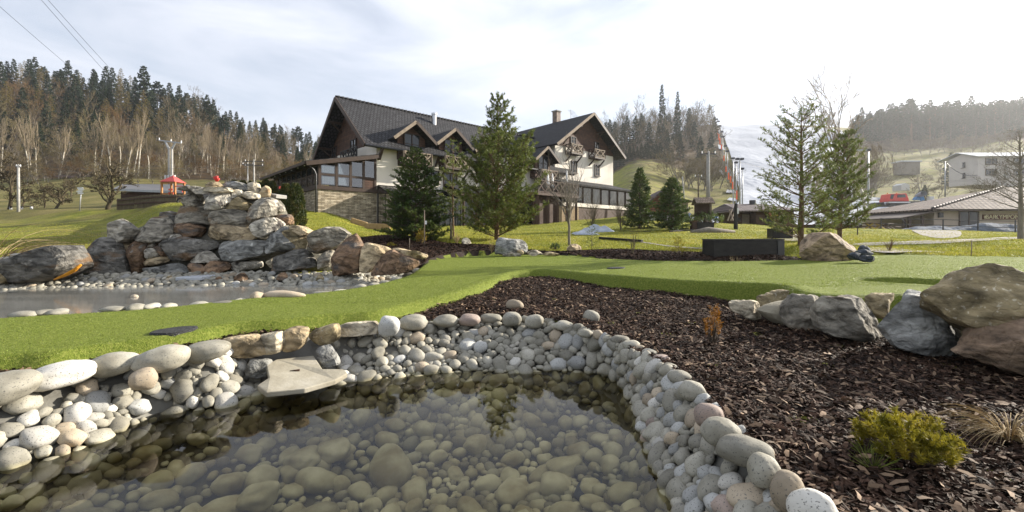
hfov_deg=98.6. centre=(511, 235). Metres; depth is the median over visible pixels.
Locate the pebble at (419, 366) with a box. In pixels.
[415,361,428,373]
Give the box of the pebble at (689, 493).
[681,485,697,502]
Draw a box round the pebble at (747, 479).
[745,475,750,482]
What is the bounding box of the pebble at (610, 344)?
[606,339,615,350]
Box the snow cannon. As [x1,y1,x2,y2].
[912,191,926,200]
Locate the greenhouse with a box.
[892,183,909,190]
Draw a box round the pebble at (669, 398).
[662,388,676,412]
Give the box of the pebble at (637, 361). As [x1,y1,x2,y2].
[634,356,640,365]
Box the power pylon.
[159,138,181,184]
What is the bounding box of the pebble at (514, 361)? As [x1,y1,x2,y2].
[509,357,520,365]
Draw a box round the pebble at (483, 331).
[478,326,487,336]
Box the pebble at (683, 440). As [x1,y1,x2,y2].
[678,434,689,446]
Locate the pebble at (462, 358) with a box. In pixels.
[457,353,470,363]
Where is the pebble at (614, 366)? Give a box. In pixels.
[611,358,618,370]
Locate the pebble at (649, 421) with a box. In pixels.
[645,417,654,426]
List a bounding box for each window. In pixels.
[302,179,305,187]
[307,168,311,175]
[307,177,311,186]
[321,165,334,173]
[321,175,334,185]
[331,146,336,157]
[338,163,348,175]
[338,177,348,186]
[350,138,356,152]
[352,162,361,176]
[352,178,361,187]
[365,161,373,177]
[404,133,419,152]
[424,171,440,184]
[442,172,457,189]
[444,139,458,160]
[537,155,547,172]
[571,136,575,145]
[571,160,577,173]
[576,187,581,202]
[584,188,590,203]
[593,189,599,203]
[594,141,598,150]
[594,164,600,176]
[602,190,607,204]
[610,191,616,205]
[618,192,623,205]
[626,193,631,205]
[959,211,978,225]
[985,158,997,164]
[985,169,996,174]
[1013,158,1023,164]
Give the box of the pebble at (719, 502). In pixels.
[711,494,732,511]
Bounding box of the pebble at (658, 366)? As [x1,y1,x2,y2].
[656,362,663,369]
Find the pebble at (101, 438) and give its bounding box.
[86,428,117,448]
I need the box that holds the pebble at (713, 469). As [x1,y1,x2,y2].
[708,466,721,475]
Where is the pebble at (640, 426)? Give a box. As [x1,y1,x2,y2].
[635,421,645,432]
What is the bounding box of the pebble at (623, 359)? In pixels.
[619,348,628,363]
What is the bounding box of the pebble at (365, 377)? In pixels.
[357,369,376,385]
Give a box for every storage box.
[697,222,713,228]
[702,239,784,257]
[767,228,792,238]
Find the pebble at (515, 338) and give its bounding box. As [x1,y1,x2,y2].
[511,334,522,342]
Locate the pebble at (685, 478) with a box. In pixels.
[680,471,692,484]
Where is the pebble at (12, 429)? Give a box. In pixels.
[0,422,24,437]
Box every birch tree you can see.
[0,115,12,174]
[8,142,21,153]
[15,119,32,168]
[18,114,36,172]
[23,118,39,172]
[51,127,63,157]
[59,125,73,174]
[90,121,98,169]
[94,110,116,164]
[96,123,109,172]
[110,117,126,163]
[126,122,140,176]
[131,117,144,174]
[134,106,149,176]
[138,128,153,178]
[164,131,173,156]
[169,130,182,160]
[174,124,190,159]
[174,128,187,166]
[184,133,192,167]
[193,135,201,173]
[195,125,210,165]
[200,134,206,157]
[202,124,209,171]
[203,130,213,174]
[215,134,223,172]
[219,132,231,175]
[228,140,236,160]
[235,139,242,160]
[237,135,249,167]
[244,130,253,162]
[252,131,264,163]
[271,153,281,168]
[304,142,311,160]
[612,121,625,145]
[661,118,672,139]
[697,118,705,137]
[771,66,872,215]
[790,122,896,209]
[861,148,888,196]
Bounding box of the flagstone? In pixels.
[258,356,346,396]
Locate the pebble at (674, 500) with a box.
[670,497,684,506]
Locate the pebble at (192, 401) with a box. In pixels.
[186,395,198,408]
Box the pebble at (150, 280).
[147,278,155,282]
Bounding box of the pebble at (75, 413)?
[63,401,91,424]
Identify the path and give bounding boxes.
[643,242,700,248]
[778,234,807,240]
[852,237,1015,245]
[870,247,935,252]
[913,230,961,237]
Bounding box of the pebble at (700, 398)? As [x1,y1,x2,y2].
[693,393,710,404]
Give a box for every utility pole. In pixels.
[16,164,20,211]
[244,159,263,181]
[701,151,715,196]
[706,155,706,196]
[942,161,948,196]
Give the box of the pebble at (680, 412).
[673,404,691,421]
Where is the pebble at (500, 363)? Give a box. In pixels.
[493,357,507,369]
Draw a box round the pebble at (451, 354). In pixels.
[443,350,456,359]
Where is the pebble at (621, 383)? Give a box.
[618,378,624,388]
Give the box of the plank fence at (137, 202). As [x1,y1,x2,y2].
[117,194,183,209]
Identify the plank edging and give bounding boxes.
[350,218,367,226]
[364,223,389,228]
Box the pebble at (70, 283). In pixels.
[67,282,75,285]
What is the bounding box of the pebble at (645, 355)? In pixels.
[641,350,650,361]
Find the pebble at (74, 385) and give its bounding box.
[70,377,92,387]
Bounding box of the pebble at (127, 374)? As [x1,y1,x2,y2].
[123,369,134,379]
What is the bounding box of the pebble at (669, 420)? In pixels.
[663,412,675,426]
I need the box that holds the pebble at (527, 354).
[520,349,534,361]
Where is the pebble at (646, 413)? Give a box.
[640,406,655,422]
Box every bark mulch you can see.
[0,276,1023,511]
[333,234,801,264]
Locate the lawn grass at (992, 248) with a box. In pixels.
[0,202,1023,270]
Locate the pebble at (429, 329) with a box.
[422,324,435,334]
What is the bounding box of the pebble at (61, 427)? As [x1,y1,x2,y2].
[55,422,75,431]
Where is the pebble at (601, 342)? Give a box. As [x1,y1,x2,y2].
[598,332,608,347]
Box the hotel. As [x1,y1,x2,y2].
[260,95,633,225]
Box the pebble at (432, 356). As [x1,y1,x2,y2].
[425,351,442,360]
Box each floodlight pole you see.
[726,150,728,181]
[731,157,734,203]
[734,161,737,203]
[735,158,743,203]
[740,168,743,203]
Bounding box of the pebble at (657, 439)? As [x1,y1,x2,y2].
[651,436,663,447]
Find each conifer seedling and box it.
[415,228,427,242]
[702,302,724,343]
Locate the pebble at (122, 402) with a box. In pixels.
[112,395,133,409]
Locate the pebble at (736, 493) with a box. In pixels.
[726,482,765,507]
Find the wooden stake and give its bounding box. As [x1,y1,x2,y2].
[422,210,428,244]
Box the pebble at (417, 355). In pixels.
[409,348,425,361]
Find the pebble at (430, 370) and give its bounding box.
[423,364,440,376]
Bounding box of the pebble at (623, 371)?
[619,363,626,374]
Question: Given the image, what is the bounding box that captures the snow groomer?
[866,193,920,206]
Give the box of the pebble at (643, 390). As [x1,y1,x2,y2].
[640,386,650,397]
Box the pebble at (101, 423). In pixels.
[94,418,108,428]
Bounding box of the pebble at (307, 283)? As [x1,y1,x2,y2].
[302,281,311,285]
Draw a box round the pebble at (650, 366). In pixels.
[644,358,661,373]
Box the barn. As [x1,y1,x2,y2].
[114,184,189,197]
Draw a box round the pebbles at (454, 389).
[0,315,769,511]
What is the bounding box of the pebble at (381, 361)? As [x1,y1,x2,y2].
[375,356,388,366]
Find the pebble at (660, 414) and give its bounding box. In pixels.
[656,407,664,418]
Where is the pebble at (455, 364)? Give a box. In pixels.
[449,359,461,369]
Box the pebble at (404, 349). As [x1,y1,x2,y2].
[398,345,410,355]
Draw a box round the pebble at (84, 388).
[75,378,98,395]
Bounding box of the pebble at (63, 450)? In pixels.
[55,444,70,458]
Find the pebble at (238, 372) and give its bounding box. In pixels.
[233,369,243,377]
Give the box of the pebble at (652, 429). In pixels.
[642,421,663,441]
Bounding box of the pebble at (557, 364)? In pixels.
[550,358,565,371]
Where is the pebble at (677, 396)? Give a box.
[674,388,683,401]
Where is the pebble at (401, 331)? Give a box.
[393,327,405,336]
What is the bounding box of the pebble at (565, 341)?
[558,333,572,349]
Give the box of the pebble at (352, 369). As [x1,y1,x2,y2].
[347,365,364,373]
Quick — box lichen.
[53,264,81,279]
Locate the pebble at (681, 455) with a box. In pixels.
[673,447,690,465]
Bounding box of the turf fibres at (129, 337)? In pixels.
[0,264,957,367]
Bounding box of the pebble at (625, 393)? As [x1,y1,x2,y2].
[623,384,630,400]
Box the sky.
[0,0,1023,153]
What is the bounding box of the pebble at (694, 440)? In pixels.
[688,433,701,449]
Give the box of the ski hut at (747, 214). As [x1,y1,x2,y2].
[712,200,804,227]
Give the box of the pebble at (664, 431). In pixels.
[660,427,670,439]
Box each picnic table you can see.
[848,223,875,228]
[864,223,891,228]
[878,223,900,228]
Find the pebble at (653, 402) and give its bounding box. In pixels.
[647,397,659,407]
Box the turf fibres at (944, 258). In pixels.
[237,254,1023,305]
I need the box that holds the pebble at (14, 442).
[2,438,18,448]
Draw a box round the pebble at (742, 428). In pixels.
[738,425,748,434]
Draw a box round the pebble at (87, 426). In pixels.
[76,420,96,432]
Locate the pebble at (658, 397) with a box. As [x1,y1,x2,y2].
[655,392,663,402]
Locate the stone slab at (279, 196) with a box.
[271,194,286,198]
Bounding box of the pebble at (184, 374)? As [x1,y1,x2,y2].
[174,369,192,380]
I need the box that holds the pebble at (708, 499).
[703,492,718,511]
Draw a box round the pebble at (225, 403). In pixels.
[214,392,237,414]
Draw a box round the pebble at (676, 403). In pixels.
[673,400,682,409]
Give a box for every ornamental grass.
[0,224,88,258]
[932,403,1023,451]
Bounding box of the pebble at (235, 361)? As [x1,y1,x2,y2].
[232,358,237,367]
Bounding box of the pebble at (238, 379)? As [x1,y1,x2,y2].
[228,374,244,385]
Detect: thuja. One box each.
[261,179,268,187]
[267,180,278,193]
[277,183,294,224]
[284,183,307,225]
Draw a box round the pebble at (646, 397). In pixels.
[642,393,652,405]
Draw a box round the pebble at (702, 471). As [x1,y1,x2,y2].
[697,464,710,478]
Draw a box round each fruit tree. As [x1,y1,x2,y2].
[0,150,41,209]
[3,187,38,207]
[23,180,84,208]
[27,184,53,207]
[50,179,72,204]
[59,175,77,194]
[74,154,139,209]
[530,131,602,244]
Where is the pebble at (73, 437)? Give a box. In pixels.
[56,428,87,446]
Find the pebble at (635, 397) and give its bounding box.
[631,393,640,405]
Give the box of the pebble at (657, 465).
[652,459,663,477]
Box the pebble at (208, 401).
[202,395,214,407]
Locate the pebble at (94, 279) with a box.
[87,277,97,282]
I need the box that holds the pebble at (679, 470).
[674,462,684,476]
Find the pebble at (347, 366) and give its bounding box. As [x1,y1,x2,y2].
[340,364,350,368]
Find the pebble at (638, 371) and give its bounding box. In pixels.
[632,361,647,379]
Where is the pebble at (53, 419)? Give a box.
[42,413,62,425]
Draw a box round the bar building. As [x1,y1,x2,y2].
[845,186,1023,228]
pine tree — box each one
[39,66,49,88]
[51,73,67,108]
[59,90,76,107]
[88,91,102,117]
[148,81,165,104]
[173,98,187,112]
[180,92,191,109]
[199,101,217,144]
[217,115,229,140]
[274,135,280,148]
[291,126,303,148]
[452,91,549,239]
[752,97,873,245]
[806,127,881,237]
[854,119,862,130]
[892,107,904,127]
[900,108,907,119]
[903,98,920,113]
[903,113,919,142]
[919,104,926,115]
[921,114,936,141]
[930,106,940,137]
[937,106,951,121]
[941,100,954,109]
[953,100,962,111]
[963,107,973,137]
[974,102,984,108]
[996,99,1004,131]
[1020,103,1023,117]
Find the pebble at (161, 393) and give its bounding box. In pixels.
[150,389,165,398]
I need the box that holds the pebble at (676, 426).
[670,422,684,432]
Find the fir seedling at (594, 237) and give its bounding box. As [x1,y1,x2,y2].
[584,223,602,248]
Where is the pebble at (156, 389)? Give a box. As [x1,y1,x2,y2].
[140,381,160,394]
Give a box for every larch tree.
[0,81,14,111]
[0,90,6,118]
[1,85,17,129]
[14,63,23,85]
[21,88,30,115]
[31,84,44,119]
[35,66,44,95]
[46,95,58,131]
[78,73,84,95]
[82,84,88,114]
[100,98,113,131]
[101,111,112,152]
[111,100,121,128]
[113,90,124,123]
[114,78,127,116]
[116,68,124,98]
[122,91,131,127]
[127,75,132,96]
[131,104,143,136]
[134,90,146,121]
[140,107,152,147]
[144,100,153,125]
[151,107,165,151]
[229,127,235,144]
[252,124,261,147]
[259,137,265,158]
[705,106,713,128]
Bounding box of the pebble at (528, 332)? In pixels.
[521,328,535,336]
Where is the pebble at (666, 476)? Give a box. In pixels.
[657,468,674,489]
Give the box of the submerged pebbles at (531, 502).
[0,384,647,511]
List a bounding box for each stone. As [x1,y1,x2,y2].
[0,494,24,510]
[7,311,36,317]
[35,309,53,315]
[45,308,68,314]
[98,306,125,311]
[125,303,144,310]
[131,445,161,462]
[138,489,179,510]
[140,470,173,490]
[143,303,160,308]
[160,303,177,307]
[167,459,184,477]
[175,462,207,486]
[180,503,200,511]
[186,433,209,445]
[189,301,208,304]
[197,494,244,511]
[210,472,245,496]
[213,300,231,302]
[234,273,247,280]
[234,443,262,464]
[236,481,279,511]
[241,464,279,490]
[245,505,272,511]
[250,291,263,297]
[256,436,275,453]
[264,290,305,296]
[276,272,287,280]
[277,445,299,464]
[280,465,299,483]
[281,483,304,499]
[282,503,305,511]
[283,445,320,469]
[294,467,337,494]
[316,274,323,280]
[317,437,355,463]
[332,475,350,492]
[348,481,371,500]
[349,408,370,426]
[354,284,366,287]
[361,497,382,511]
[368,443,412,491]
[375,431,398,447]
[376,485,397,504]
[380,502,401,511]
[384,418,404,431]
[401,476,426,502]
[402,272,411,276]
[404,498,422,511]
[415,421,434,436]
[415,440,436,455]
[429,449,447,465]
[432,505,449,511]
[447,466,463,481]
[457,496,482,511]
[461,238,470,243]
[463,434,486,455]
[473,474,501,493]
[477,391,491,399]
[483,405,501,415]
[495,476,528,508]
[500,467,519,481]
[501,450,525,467]
[502,253,520,256]
[506,299,523,309]
[521,412,541,428]
[526,482,541,494]
[527,250,541,255]
[529,464,548,482]
[536,453,552,464]
[540,471,571,496]
[543,252,559,255]
[546,454,582,476]
[549,501,582,511]
[566,441,589,458]
[567,244,581,250]
[572,415,589,428]
[573,478,601,500]
[579,494,603,509]
[580,477,599,493]
[583,310,599,321]
[584,448,604,463]
[591,433,611,446]
[591,502,612,511]
[599,454,620,475]
[603,441,622,457]
[608,482,636,502]
[620,498,640,511]
[847,252,860,259]
[855,249,873,255]
[858,245,870,250]
[858,255,874,261]
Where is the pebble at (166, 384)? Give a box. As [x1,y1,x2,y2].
[159,378,174,388]
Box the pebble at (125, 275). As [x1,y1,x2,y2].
[120,274,131,277]
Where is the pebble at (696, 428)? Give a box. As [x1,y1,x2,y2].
[694,422,700,433]
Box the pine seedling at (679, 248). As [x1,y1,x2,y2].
[672,235,685,254]
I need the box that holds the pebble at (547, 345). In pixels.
[541,341,553,350]
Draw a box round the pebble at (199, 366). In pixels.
[187,361,204,368]
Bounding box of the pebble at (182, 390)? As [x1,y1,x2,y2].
[169,379,195,403]
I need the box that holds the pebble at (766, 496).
[762,490,771,501]
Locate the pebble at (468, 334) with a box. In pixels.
[462,331,474,339]
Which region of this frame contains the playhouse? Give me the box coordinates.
[159,176,184,194]
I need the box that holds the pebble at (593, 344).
[587,335,600,351]
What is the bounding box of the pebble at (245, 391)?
[237,385,254,398]
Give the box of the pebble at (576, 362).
[567,356,585,369]
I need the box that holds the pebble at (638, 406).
[633,400,647,416]
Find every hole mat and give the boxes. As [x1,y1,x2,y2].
[149,326,197,336]
[607,267,624,268]
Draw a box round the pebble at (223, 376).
[216,370,228,381]
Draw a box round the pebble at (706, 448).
[700,437,715,454]
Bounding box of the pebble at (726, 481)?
[717,472,743,489]
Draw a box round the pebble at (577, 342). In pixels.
[572,334,583,349]
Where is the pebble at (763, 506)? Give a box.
[753,501,777,511]
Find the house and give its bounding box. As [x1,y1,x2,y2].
[937,152,1023,189]
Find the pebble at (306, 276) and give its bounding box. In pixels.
[302,274,309,279]
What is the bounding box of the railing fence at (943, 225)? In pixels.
[880,218,1015,231]
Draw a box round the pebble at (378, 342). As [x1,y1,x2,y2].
[373,338,387,348]
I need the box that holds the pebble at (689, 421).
[684,408,695,427]
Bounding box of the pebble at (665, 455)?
[661,450,671,460]
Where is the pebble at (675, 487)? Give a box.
[665,476,685,500]
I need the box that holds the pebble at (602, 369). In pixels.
[596,363,610,376]
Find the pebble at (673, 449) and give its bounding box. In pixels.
[668,442,678,455]
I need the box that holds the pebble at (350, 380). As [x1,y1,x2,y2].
[343,374,357,385]
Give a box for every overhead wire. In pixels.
[4,10,157,136]
[24,167,252,172]
[26,163,248,169]
[42,1,162,131]
[48,0,174,134]
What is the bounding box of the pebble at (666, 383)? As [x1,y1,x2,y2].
[661,369,674,390]
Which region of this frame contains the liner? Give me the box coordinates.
[176,275,214,280]
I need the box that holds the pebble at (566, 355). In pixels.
[558,350,573,360]
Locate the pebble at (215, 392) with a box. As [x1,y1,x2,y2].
[210,387,222,398]
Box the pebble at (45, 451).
[34,445,52,458]
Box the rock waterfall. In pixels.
[82,181,427,275]
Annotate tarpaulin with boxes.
[572,230,599,234]
[580,224,614,231]
[900,226,953,229]
[950,223,1016,231]
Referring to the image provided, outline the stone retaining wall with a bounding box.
[728,263,1023,375]
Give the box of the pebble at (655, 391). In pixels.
[651,387,661,396]
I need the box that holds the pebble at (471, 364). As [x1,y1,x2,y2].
[465,358,477,370]
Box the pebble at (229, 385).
[218,379,239,393]
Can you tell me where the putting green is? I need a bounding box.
[0,252,1023,369]
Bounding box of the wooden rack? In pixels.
[727,209,733,220]
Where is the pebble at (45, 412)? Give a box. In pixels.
[38,406,52,418]
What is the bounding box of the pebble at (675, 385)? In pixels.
[670,381,682,388]
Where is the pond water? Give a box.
[0,272,412,317]
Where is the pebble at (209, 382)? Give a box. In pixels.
[199,373,218,392]
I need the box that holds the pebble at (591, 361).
[586,351,598,368]
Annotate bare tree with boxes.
[0,74,30,101]
[0,97,12,123]
[0,114,51,152]
[0,119,17,150]
[0,137,30,164]
[3,64,48,96]
[5,109,38,137]
[5,146,24,164]
[6,155,51,184]
[7,79,44,116]
[14,96,48,134]
[20,133,49,164]
[22,98,52,123]
[22,160,43,183]
[23,152,53,174]
[25,137,61,166]
[30,106,62,144]
[33,168,57,180]
[39,74,82,104]
[39,120,90,169]
[39,166,56,182]
[42,128,70,159]
[43,81,68,117]
[46,153,66,162]
[49,156,76,178]
[51,99,73,136]
[52,113,87,144]
[57,135,101,165]
[58,157,85,177]
[68,144,99,174]
[70,89,110,126]
[70,153,96,176]
[71,108,112,148]
[71,152,94,176]
[79,105,126,147]
[79,149,100,168]
[79,165,100,176]
[81,148,112,171]
[85,163,103,179]
[86,124,116,160]
[90,147,119,162]
[96,158,131,177]
[97,153,123,172]
[100,129,133,153]
[102,106,135,147]
[108,154,121,167]
[111,141,137,167]
[112,126,137,161]
[120,138,142,165]
[123,164,152,175]
[124,122,150,148]
[125,166,143,183]
[126,131,157,160]
[135,149,156,171]
[136,154,183,178]
[136,163,160,183]
[138,121,170,167]
[138,151,166,175]
[141,99,184,153]
[143,136,163,159]
[150,123,182,164]
[151,157,167,175]
[154,154,190,183]
[155,93,201,132]
[162,105,195,160]
[166,132,207,173]
[170,110,215,153]
[170,163,196,178]
[173,105,219,154]
[174,130,201,167]
[179,155,198,175]
[184,86,207,120]
[185,115,211,154]
[185,155,207,173]
[193,161,206,176]
[194,123,221,145]
[195,97,222,130]
[195,150,224,176]
[199,151,214,171]
[207,130,238,156]
[208,163,218,175]
[209,144,225,171]
[210,137,223,159]
[214,164,229,182]
[219,158,243,179]
[219,159,240,179]
[222,153,245,180]
[225,118,250,136]
[227,162,245,179]
[232,120,254,139]
[232,126,257,160]
[234,148,254,169]
[241,141,258,157]
[241,166,257,181]
[242,133,273,163]
[242,156,282,181]
[247,141,279,175]
[249,155,268,176]
[252,149,273,177]
[259,126,278,150]
[259,164,286,180]
[260,135,279,164]
[270,127,294,161]
[272,148,287,167]
[274,154,301,169]
[280,129,308,158]
[281,125,299,159]
[606,103,630,130]
[612,106,635,136]
[615,125,632,154]
[623,113,640,145]
[627,115,648,146]
[628,94,651,127]
[635,117,656,144]
[636,111,657,146]
[640,140,689,181]
[648,106,661,129]
[648,115,671,129]
[648,129,670,147]
[651,153,683,176]
[653,103,672,134]
[664,96,682,125]
[671,106,700,134]
[671,157,697,185]
[673,152,701,186]
[673,157,714,184]
[674,134,693,149]
[675,107,687,125]
[675,115,695,145]
[679,160,711,188]
[680,116,699,143]
[683,100,704,129]
[683,103,715,128]
[686,146,738,184]
[686,148,722,184]
[690,135,712,156]
[692,105,714,132]
[693,98,713,127]
[694,107,721,139]
[697,155,726,190]
[698,109,723,144]
[699,147,729,189]
[702,160,729,191]
[705,112,731,142]
[711,151,738,188]
[722,173,737,191]
[728,177,738,197]
[848,138,906,195]
[855,154,891,189]
[856,144,885,192]
[860,162,888,199]
[869,153,911,192]
[901,166,947,200]
[902,141,915,154]
[915,171,933,187]
[917,135,928,155]
[924,135,941,154]
[925,170,960,198]
[929,156,947,173]
[932,132,948,151]
[933,133,955,152]
[956,140,981,152]
[961,179,1003,192]
[966,126,1023,238]
[974,136,987,150]
[975,157,1023,186]
[983,138,1006,152]
[1006,124,1021,142]
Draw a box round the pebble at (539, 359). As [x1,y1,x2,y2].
[534,355,545,364]
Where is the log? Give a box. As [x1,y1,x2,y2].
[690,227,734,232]
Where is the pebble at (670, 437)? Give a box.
[664,431,678,444]
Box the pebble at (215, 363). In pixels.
[204,358,221,367]
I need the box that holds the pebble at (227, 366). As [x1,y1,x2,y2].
[219,355,234,374]
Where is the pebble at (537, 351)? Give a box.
[533,348,544,355]
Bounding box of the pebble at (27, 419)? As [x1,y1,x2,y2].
[16,409,39,428]
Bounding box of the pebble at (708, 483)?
[697,474,720,501]
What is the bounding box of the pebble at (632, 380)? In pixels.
[629,373,636,385]
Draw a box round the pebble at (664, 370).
[658,364,673,376]
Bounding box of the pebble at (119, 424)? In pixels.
[108,415,129,433]
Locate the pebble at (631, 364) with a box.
[629,359,634,368]
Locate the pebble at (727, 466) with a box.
[720,460,737,474]
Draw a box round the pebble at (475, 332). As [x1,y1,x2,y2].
[468,329,478,335]
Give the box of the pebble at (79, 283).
[76,281,84,286]
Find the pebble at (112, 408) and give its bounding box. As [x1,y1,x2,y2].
[107,403,117,412]
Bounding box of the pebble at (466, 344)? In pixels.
[459,338,475,350]
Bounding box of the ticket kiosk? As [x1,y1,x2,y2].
[679,199,692,214]
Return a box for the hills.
[0,85,1023,250]
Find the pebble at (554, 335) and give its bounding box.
[549,329,561,342]
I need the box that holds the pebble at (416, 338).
[409,332,424,344]
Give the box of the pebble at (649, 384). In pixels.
[646,380,653,390]
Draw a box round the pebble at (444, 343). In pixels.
[438,339,449,347]
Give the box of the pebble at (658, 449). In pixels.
[647,441,667,468]
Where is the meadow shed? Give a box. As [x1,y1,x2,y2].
[891,161,921,174]
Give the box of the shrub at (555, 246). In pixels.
[550,243,559,249]
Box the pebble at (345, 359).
[340,355,352,364]
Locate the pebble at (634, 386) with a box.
[632,383,638,392]
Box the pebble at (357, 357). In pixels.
[353,353,365,363]
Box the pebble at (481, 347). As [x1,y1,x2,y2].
[473,341,487,353]
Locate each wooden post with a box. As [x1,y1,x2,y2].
[450,222,451,239]
[734,203,740,228]
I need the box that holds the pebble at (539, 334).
[532,331,544,338]
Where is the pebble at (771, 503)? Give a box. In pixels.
[769,500,781,511]
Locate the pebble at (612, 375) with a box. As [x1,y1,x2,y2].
[608,369,616,382]
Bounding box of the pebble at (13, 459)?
[0,446,31,473]
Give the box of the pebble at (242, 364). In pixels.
[235,358,246,372]
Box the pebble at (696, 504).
[684,497,705,511]
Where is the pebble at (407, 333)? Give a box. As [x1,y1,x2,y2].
[402,330,412,337]
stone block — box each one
[223,334,265,357]
[260,331,284,354]
[282,326,309,351]
[309,323,340,344]
[340,321,378,336]
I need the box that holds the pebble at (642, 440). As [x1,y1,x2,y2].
[640,430,646,443]
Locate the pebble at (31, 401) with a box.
[1,393,43,414]
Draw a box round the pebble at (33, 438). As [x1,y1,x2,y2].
[19,425,59,449]
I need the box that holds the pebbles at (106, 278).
[0,265,419,289]
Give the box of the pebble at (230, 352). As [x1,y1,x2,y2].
[224,348,233,355]
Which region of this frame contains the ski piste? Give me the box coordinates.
[690,124,886,224]
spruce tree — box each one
[0,62,7,100]
[0,111,12,148]
[1,61,13,87]
[1,67,13,93]
[8,59,19,89]
[9,87,31,124]
[15,115,33,148]
[20,59,35,88]
[24,71,37,105]
[25,77,43,115]
[27,57,41,95]
[29,121,47,157]
[37,101,56,143]
[41,75,57,113]
[53,71,69,109]
[55,60,72,96]
[55,98,73,136]
[66,121,85,160]
[67,75,86,117]
[76,101,88,140]
[80,77,86,100]
[83,69,98,103]
[83,111,103,147]
[84,76,100,112]
[85,88,100,120]
[85,124,102,160]
[91,80,110,120]
[93,116,109,150]
[100,66,114,93]
[100,83,115,114]
[100,88,115,123]
[107,67,118,105]
[117,78,129,108]
[121,87,132,114]
[122,66,157,127]
[125,94,133,125]
[128,96,141,127]
[129,77,141,106]
[134,125,149,156]
[145,110,158,143]
[152,94,157,117]
[154,110,163,141]
[156,102,167,133]
[162,83,175,115]
[162,95,181,136]
[165,95,173,123]
[167,108,183,146]
[175,85,184,118]
[177,98,192,134]
[186,134,198,161]
[189,97,202,129]
[190,110,202,138]
[202,94,212,132]
[210,99,217,129]
[211,122,219,147]
[215,125,225,152]
[218,140,229,169]
[226,110,233,138]
[233,112,240,139]
[233,121,244,146]
[234,128,245,154]
[246,121,252,143]
[251,120,258,143]
[259,118,264,136]
[261,133,268,155]
[262,124,270,148]
[270,124,277,150]
[277,127,287,153]
[278,137,287,162]
[287,128,297,154]
[295,149,299,162]
[298,152,303,162]
[301,145,306,159]
[303,133,309,152]
[307,132,312,153]
[311,143,316,159]
[373,146,456,240]
[607,119,614,139]
[611,121,620,146]
[613,160,617,170]
[618,123,627,149]
[621,167,657,228]
[622,116,632,143]
[626,145,633,160]
[629,116,642,147]
[631,146,635,158]
[637,143,644,158]
[638,113,645,137]
[643,122,654,149]
[646,145,651,158]
[649,177,694,230]
[650,145,655,158]
[654,126,663,151]
[654,144,660,158]
[657,85,667,134]
[658,143,662,159]
[661,118,671,141]
[662,130,672,152]
[666,113,673,139]
[671,92,681,138]
[671,122,683,147]
[676,134,686,159]
[682,108,692,138]
[688,122,698,150]
[694,136,705,159]
[706,132,716,156]
[709,117,719,143]
[855,107,865,121]
[862,116,871,142]
[865,116,878,143]
[870,114,886,143]
[878,112,889,142]
[901,108,917,138]
[908,101,917,114]
[919,106,937,138]
[921,184,928,200]
[925,99,933,107]
[933,107,948,139]
[941,153,952,185]
[959,106,969,137]
[966,96,976,109]
[985,105,996,132]
[986,103,1000,130]
[1001,101,1010,129]
[1002,108,1013,133]
[1008,104,1022,134]
[1011,109,1023,134]
[1017,96,1023,109]
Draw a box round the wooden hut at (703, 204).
[691,197,714,221]
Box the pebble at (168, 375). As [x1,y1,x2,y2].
[161,368,176,379]
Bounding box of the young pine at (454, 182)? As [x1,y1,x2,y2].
[437,140,468,236]
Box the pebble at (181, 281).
[176,279,187,283]
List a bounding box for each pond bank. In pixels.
[0,316,747,482]
[45,266,419,286]
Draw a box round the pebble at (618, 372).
[616,367,623,376]
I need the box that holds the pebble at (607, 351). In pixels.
[602,342,613,356]
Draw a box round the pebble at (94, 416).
[86,412,104,421]
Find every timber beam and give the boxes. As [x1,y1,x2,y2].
[599,237,642,242]
[669,229,693,231]
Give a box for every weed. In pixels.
[847,440,903,468]
[852,437,881,455]
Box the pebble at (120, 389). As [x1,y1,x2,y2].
[111,383,130,397]
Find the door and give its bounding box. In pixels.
[765,211,773,225]
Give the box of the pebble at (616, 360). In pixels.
[614,354,621,363]
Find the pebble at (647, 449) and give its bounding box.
[643,442,650,456]
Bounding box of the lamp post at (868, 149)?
[856,148,870,206]
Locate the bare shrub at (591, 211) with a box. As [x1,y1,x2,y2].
[579,186,605,224]
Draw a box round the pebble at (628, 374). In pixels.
[626,370,632,381]
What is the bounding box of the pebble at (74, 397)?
[63,393,82,403]
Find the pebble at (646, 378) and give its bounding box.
[642,373,651,383]
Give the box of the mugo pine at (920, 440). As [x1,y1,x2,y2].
[849,405,971,466]
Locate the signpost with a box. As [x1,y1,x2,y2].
[77,187,83,210]
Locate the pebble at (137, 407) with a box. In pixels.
[128,399,151,415]
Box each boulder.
[0,245,93,283]
[0,274,8,284]
[0,369,43,405]
[34,360,96,391]
[91,352,139,377]
[128,367,157,389]
[130,344,190,372]
[188,339,230,363]
[378,316,399,336]
[400,314,426,330]
[433,314,458,327]
[458,314,479,325]
[481,313,501,322]
[495,237,527,254]
[503,312,521,326]
[525,314,543,328]
[543,318,555,323]
[553,320,573,330]
[573,323,582,330]
[578,329,592,337]
[593,330,602,338]
[603,335,610,341]
[610,335,629,342]
[622,340,639,348]
[634,345,644,348]
[641,348,656,353]
[653,354,669,360]
[667,370,691,382]
[678,380,705,400]
[694,403,724,425]
[700,416,741,446]
[715,434,774,467]
[747,452,780,488]
[770,469,804,511]
[786,488,838,511]
[799,232,855,260]
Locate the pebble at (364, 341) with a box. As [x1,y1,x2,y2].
[357,334,374,347]
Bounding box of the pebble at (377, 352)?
[371,346,384,358]
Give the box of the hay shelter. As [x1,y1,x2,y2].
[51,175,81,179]
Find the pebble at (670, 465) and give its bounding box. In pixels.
[663,463,675,470]
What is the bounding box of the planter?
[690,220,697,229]

